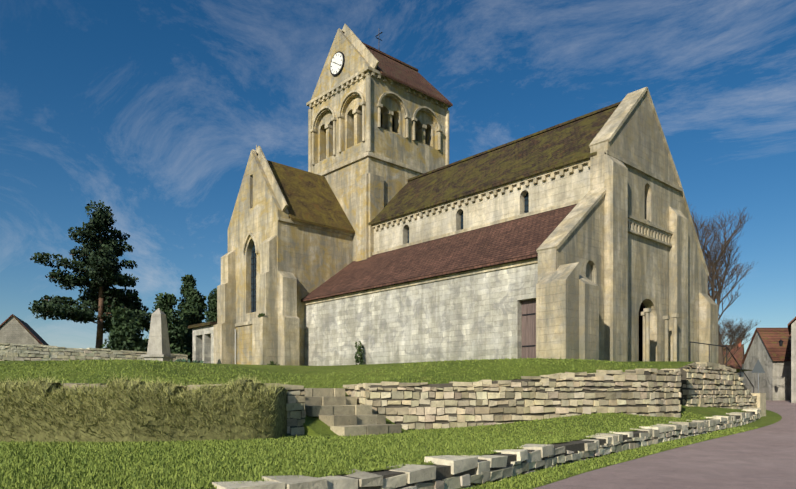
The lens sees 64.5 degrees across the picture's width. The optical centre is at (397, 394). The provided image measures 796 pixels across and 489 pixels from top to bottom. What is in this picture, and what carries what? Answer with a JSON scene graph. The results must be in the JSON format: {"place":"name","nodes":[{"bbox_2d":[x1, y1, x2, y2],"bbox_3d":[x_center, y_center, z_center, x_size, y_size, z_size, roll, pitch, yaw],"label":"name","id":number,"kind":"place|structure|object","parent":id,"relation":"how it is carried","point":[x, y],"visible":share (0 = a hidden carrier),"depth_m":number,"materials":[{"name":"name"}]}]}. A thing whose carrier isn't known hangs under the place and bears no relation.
{"place":"outdoors","nodes":[
{"label":"outdoors","id":0,"kind":"place"},
{"bbox_2d":[0,343,187,361],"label":"boundary wall","id":1,"kind":"structure","parent":0,"point":[12,353],"depth_m":36.11,"materials":[{"name":"grey stone"}]},
{"bbox_2d":[62,383,305,435],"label":"retaining wall","id":2,"kind":"structure","parent":0,"point":[293,403],"depth_m":17.70,"materials":[{"name":"beige stone"}]},
{"bbox_2d":[343,383,381,404],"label":"retaining wall","id":3,"kind":"structure","parent":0,"point":[361,399],"depth_m":20.62,"materials":[{"name":"beige stone"}]},
{"bbox_2d":[0,358,751,387],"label":"lawn","id":4,"kind":"structure","parent":0,"point":[312,371],"depth_m":23.28,"materials":[{"name":"green plant"}]},
{"bbox_2d":[0,314,49,345],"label":"house","id":5,"kind":"structure","parent":4,"relation":"on","point":[14,329],"depth_m":61.60,"materials":[{"name":"stone"}]},
{"bbox_2d":[28,200,150,348],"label":"pine tree","id":6,"kind":"object","parent":4,"relation":"on","point":[103,259],"depth_m":54.21,"materials":[{"name":"green plant"}]},
{"bbox_2d":[100,306,147,351],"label":"tree","id":7,"kind":"object","parent":4,"relation":"on","point":[126,324],"visible":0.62,"depth_m":42.53,"materials":[{"name":"green plant"}]},
{"bbox_2d":[141,308,175,361],"bbox_3d":[-14.425,-2.928,38.024,2.100,4.550,2.100,0,0,9],"label":"monument","id":8,"kind":"object","parent":4,"relation":"on","point":[158,348],"visible":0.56,"depth_m":37.66,"materials":[{"name":"stone"}]},
{"bbox_2d":[142,292,192,360],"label":"tree","id":9,"kind":"object","parent":4,"relation":"on","point":[166,303],"depth_m":46.26,"materials":[{"name":"green plant"}]},
{"bbox_2d":[172,358,203,362],"bbox_3d":[-12.319,-1.475,36.728,2.622,1.235,3.362,0,0,5],"label":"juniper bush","id":10,"kind":"object","parent":4,"relation":"on","point":[189,360],"visible":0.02,"depth_m":35.89,"materials":[{"name":"green plant"}]},
{"bbox_2d":[177,274,200,324],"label":"tree","id":11,"kind":"object","parent":4,"relation":"on","point":[187,284],"depth_m":60.89,"materials":[{"name":"green plant"}]},
{"bbox_2d":[176,285,206,361],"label":"tree","id":12,"kind":"object","parent":4,"relation":"on","point":[194,309],"depth_m":49.50,"materials":[{"name":"green plant"}]},
{"bbox_2d":[193,325,213,362],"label":"church annex","id":13,"kind":"object","parent":4,"relation":"on","point":[203,343],"visible":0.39,"depth_m":44.43,"materials":[{"name":"stone"}]},
{"bbox_2d":[188,322,216,328],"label":"annex roof","id":14,"kind":"structure","parent":13,"relation":"on","point":[201,325],"depth_m":43.98,"materials":[{"name":"brown tile"}]},
{"bbox_2d":[204,288,216,321],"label":"tree","id":15,"kind":"object","parent":4,"relation":"on","point":[212,314],"visible":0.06,"depth_m":53.71,"materials":[{"name":"green plant"}]},
{"bbox_2d":[206,293,216,321],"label":"tree","id":16,"kind":"object","parent":4,"relation":"on","point":[209,297],"depth_m":65.41,"materials":[{"name":"green plant"}]},
{"bbox_2d":[235,329,235,363],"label":"church downpipe","id":17,"kind":"object","parent":4,"relation":"on","point":[235,346],"visible":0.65,"depth_m":42.67,"materials":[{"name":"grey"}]},
{"bbox_2d":[228,150,288,364],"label":"transept gable wall","id":18,"kind":"structure","parent":4,"relation":"on","point":[257,211],"depth_m":41.57,"materials":[{"name":"beige stone"}]},
{"bbox_2d":[214,145,352,365],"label":"church transept trim","id":19,"kind":"structure","parent":4,"relation":"on","point":[275,336],"depth_m":39.05,"materials":[{"name":"beige stone"}]},
{"bbox_2d":[251,216,352,365],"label":"church transept","id":20,"kind":"structure","parent":4,"relation":"on","point":[318,257],"depth_m":40.86,"materials":[{"name":"beige stone"}]},
{"bbox_2d":[267,160,354,233],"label":"transept roof","id":21,"kind":"structure","parent":20,"relation":"on","point":[310,197],"depth_m":42.25,"materials":[{"name":"brown tile"}]},
{"bbox_2d":[354,341,363,364],"bbox_3d":[-2.198,-2.206,35.656,0.618,1.587,0.495,0,0,31],"label":"shrub","id":22,"kind":"object","parent":4,"relation":"on","point":[359,352],"visible":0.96,"depth_m":35.57,"materials":[{"name":"green plant"}]},
{"bbox_2d":[324,156,420,292],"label":"tower base","id":23,"kind":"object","parent":4,"relation":"on","point":[366,190],"visible":0.12,"depth_m":42.38,"materials":[{"name":"beige stone"}]},
{"bbox_2d":[311,76,446,173],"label":"belfry walls","id":24,"kind":"structure","parent":23,"relation":"on","point":[421,152],"depth_m":44.17,"materials":[{"name":"beige stone"}]},
{"bbox_2d":[311,29,376,99],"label":"church tower gables","id":25,"kind":"object","parent":24,"relation":"on","point":[355,61],"visible":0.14,"depth_m":43.98,"materials":[{"name":"beige stone"}]},
{"bbox_2d":[330,51,344,75],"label":"clock","id":26,"kind":"object","parent":25,"relation":"attached to","point":[337,63],"visible":0.9,"depth_m":44.02,"materials":[{"name":"white"}]},
{"bbox_2d":[312,24,378,95],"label":"gable coping","id":27,"kind":"object","parent":25,"relation":"on","point":[362,49],"visible":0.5,"depth_m":42.88,"materials":[{"name":"beige stone"}]},
{"bbox_2d":[306,66,450,175],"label":"tower stone trim","id":28,"kind":"structure","parent":24,"relation":"attached to","point":[367,72],"depth_m":43.91,"materials":[{"name":"beige stone"}]},
{"bbox_2d":[362,42,452,106],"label":"tower roof","id":29,"kind":"structure","parent":24,"relation":"on","point":[391,67],"depth_m":45.85,"materials":[{"name":"brown tile"}]},
{"bbox_2d":[305,261,537,365],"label":"aisle wall","id":30,"kind":"structure","parent":4,"relation":"on","point":[475,316],"depth_m":32.14,"materials":[{"name":"grey stone"}]},
{"bbox_2d":[304,258,537,304],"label":"eaves cornice","id":31,"kind":"structure","parent":30,"relation":"attached to","point":[487,269],"depth_m":31.83,"materials":[{"name":"beige stone"}]},
{"bbox_2d":[522,299,535,358],"bbox_3d":[5.897,-2.593,27.862,0.100,3.180,1.050,0,0,-43],"label":"door","id":32,"kind":"structure","parent":30,"relation":"in","point":[528,327],"depth_m":27.92,"materials":[{"name":"brown wood"}]},
{"bbox_2d":[374,164,644,379],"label":"church nave walls","id":33,"kind":"structure","parent":4,"relation":"on","point":[565,188],"depth_m":34.42,"materials":[{"name":"beige stone"}]},
{"bbox_2d":[301,204,576,301],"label":"aisle roof","id":34,"kind":"structure","parent":33,"relation":"attached to","point":[516,239],"depth_m":33.29,"materials":[{"name":"tile"}]},
{"bbox_2d":[372,199,580,254],"bbox_3d":[3.245,-9.293,36.421,0.120,0.180,18.650,0,0,-43],"label":"aisle roof flashing","id":35,"kind":"object","parent":34,"relation":"on","point":[489,224],"visible":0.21,"depth_m":34.68,"materials":[{"name":"beige stone"}]},
{"bbox_2d":[407,193,528,242],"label":"clerestory windows","id":36,"kind":"structure","parent":33,"relation":"in","point":[526,204],"depth_m":33.29,"materials":[{"name":"black glass"}]},
{"bbox_2d":[372,157,589,230],"bbox_3d":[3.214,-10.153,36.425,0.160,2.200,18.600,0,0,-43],"label":"corbel cornice","id":37,"kind":"structure","parent":33,"relation":"attached to","point":[579,164],"depth_m":34.52,"materials":[{"name":"beige stone"}]},
{"bbox_2d":[368,106,617,224],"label":"nave roof","id":38,"kind":"structure","parent":33,"relation":"on","point":[557,147],"depth_m":35.58,"materials":[{"name":"brown tile"}]},
{"bbox_2d":[408,101,621,181],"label":"church nave ridge tiles","id":39,"kind":"object","parent":38,"relation":"on","point":[528,136],"visible":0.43,"depth_m":36.93,"materials":[{"name":"brown tile"}]},
{"bbox_2d":[538,92,707,361],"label":"church facade","id":40,"kind":"structure","parent":4,"relation":"on","point":[637,138],"depth_m":31.33,"materials":[{"name":"beige stone"}]},
{"bbox_2d":[536,262,598,359],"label":"church buttresses","id":41,"kind":"structure","parent":40,"relation":"attached to","point":[567,311],"depth_m":25.66,"materials":[{"name":"beige stone"}]},
{"bbox_2d":[536,87,708,275],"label":"church facade trim","id":42,"kind":"structure","parent":40,"relation":"attached to","point":[560,234],"depth_m":30.34,"materials":[{"name":"beige stone"}]},
{"bbox_2d":[604,150,717,363],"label":"buttresses","id":43,"kind":"structure","parent":40,"relation":"attached to","point":[615,261],"depth_m":29.38,"materials":[{"name":"beige stone"}]},
{"bbox_2d":[641,308,678,360],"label":"portal columns","id":44,"kind":"structure","parent":4,"relation":"on","point":[645,313],"depth_m":30.58,"materials":[{"name":"stone"}]},
{"bbox_2d":[688,202,753,364],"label":"bare tree","id":45,"kind":"object","parent":4,"relation":"on","point":[713,285],"visible":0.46,"depth_m":44.29,"materials":[{"name":"brown plant"}]},
{"bbox_2d":[718,316,757,364],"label":"bare tree","id":46,"kind":"object","parent":4,"relation":"on","point":[739,336],"visible":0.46,"depth_m":76.30,"materials":[{"name":"brown plant"}]},
{"bbox_2d":[0,357,757,488],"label":"lawn","id":47,"kind":"structure","parent":0,"point":[708,411],"depth_m":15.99,"materials":[{"name":"green plant"}]},
{"bbox_2d":[0,372,287,441],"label":"hedge","id":48,"kind":"object","parent":47,"relation":"on","point":[280,418],"depth_m":15.44,"materials":[{"name":"green plant"}]},
{"bbox_2d":[305,388,400,435],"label":"stone steps","id":49,"kind":"structure","parent":47,"relation":"on","point":[337,411],"depth_m":18.92,"materials":[{"name":"beige stone"}]},
{"bbox_2d":[303,387,405,436],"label":"grassy ground","id":50,"kind":"structure","parent":47,"relation":"on","point":[315,426],"depth_m":17.88,"materials":[{"name":"green plant"}]},
{"bbox_2d":[718,318,730,355],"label":"bare tree","id":51,"kind":"object","parent":47,"relation":"on","point":[722,332],"visible":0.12,"depth_m":67.05,"materials":[{"name":"brown plant"}]},
{"bbox_2d":[0,0,795,353],"label":"sky","id":52,"kind":"structure","parent":0,"point":[154,111],"materials":[{"name":"blue"}]},
{"bbox_2d":[211,408,760,488],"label":"kerb wall","id":53,"kind":"structure","parent":0,"point":[414,473],"depth_m":11.71,"materials":[{"name":"beige stone"}]},
{"bbox_2d":[365,368,681,429],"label":"retaining wall","id":54,"kind":"structure","parent":0,"point":[407,412],"depth_m":21.08,"materials":[{"name":"beige stone"}]},
{"bbox_2d":[469,410,781,488],"bbox_3d":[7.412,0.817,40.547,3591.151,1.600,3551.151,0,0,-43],"label":"ground","id":55,"kind":"structure","parent":0,"point":[770,417],"depth_m":17.12,"materials":[{"name":"green plant"}]},
{"bbox_2d":[723,341,744,382],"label":"house","id":56,"kind":"structure","parent":55,"relation":"on","point":[739,354],"depth_m":86.06,"materials":[{"name":"paint"}]},
{"bbox_2d":[751,360,764,392],"bbox_3d":[19.505,-0.518,34.142,0.838,2.720,0.065,0,0,-9],"label":"road sign","id":57,"kind":"object","parent":55,"relation":"on","point":[758,368],"visible":0.76,"depth_m":34.12,"materials":[{"name":"grey metal"}]},
{"bbox_2d":[751,393,765,416],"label":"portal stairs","id":58,"kind":"structure","parent":55,"relation":"on","point":[761,400],"depth_m":32.86,"materials":[{"name":"beige stone"}]},
{"bbox_2d":[741,328,790,400],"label":"house","id":59,"kind":"structure","parent":55,"relation":"on","point":[768,352],"depth_m":58.41,"materials":[{"name":"paint"}]},
{"bbox_2d":[788,317,795,402],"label":"house","id":60,"kind":"structure","parent":55,"relation":"on","point":[792,327],"depth_m":50.64,"materials":[{"name":"paint"}]},
{"bbox_2d":[533,400,795,488],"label":"road","id":61,"kind":"structure","parent":0,"point":[762,457],"depth_m":14.02,"materials":[{"name":"grey asphalt"}]},
{"bbox_2d":[678,362,757,408],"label":"stone retaining wall","id":62,"kind":"structure","parent":0,"point":[707,398],"depth_m":28.92,"materials":[{"name":"beige stone"}]},
{"bbox_2d":[690,341,753,392],"bbox_3d":[15.787,-0.914,30.453,7.940,2.822,0.050,0,0,-43],"label":"railing","id":63,"kind":"object","parent":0,"point":[726,357],"visible":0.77,"depth_m":30.50,"materials":[{"name":"black metal"}]}
]}

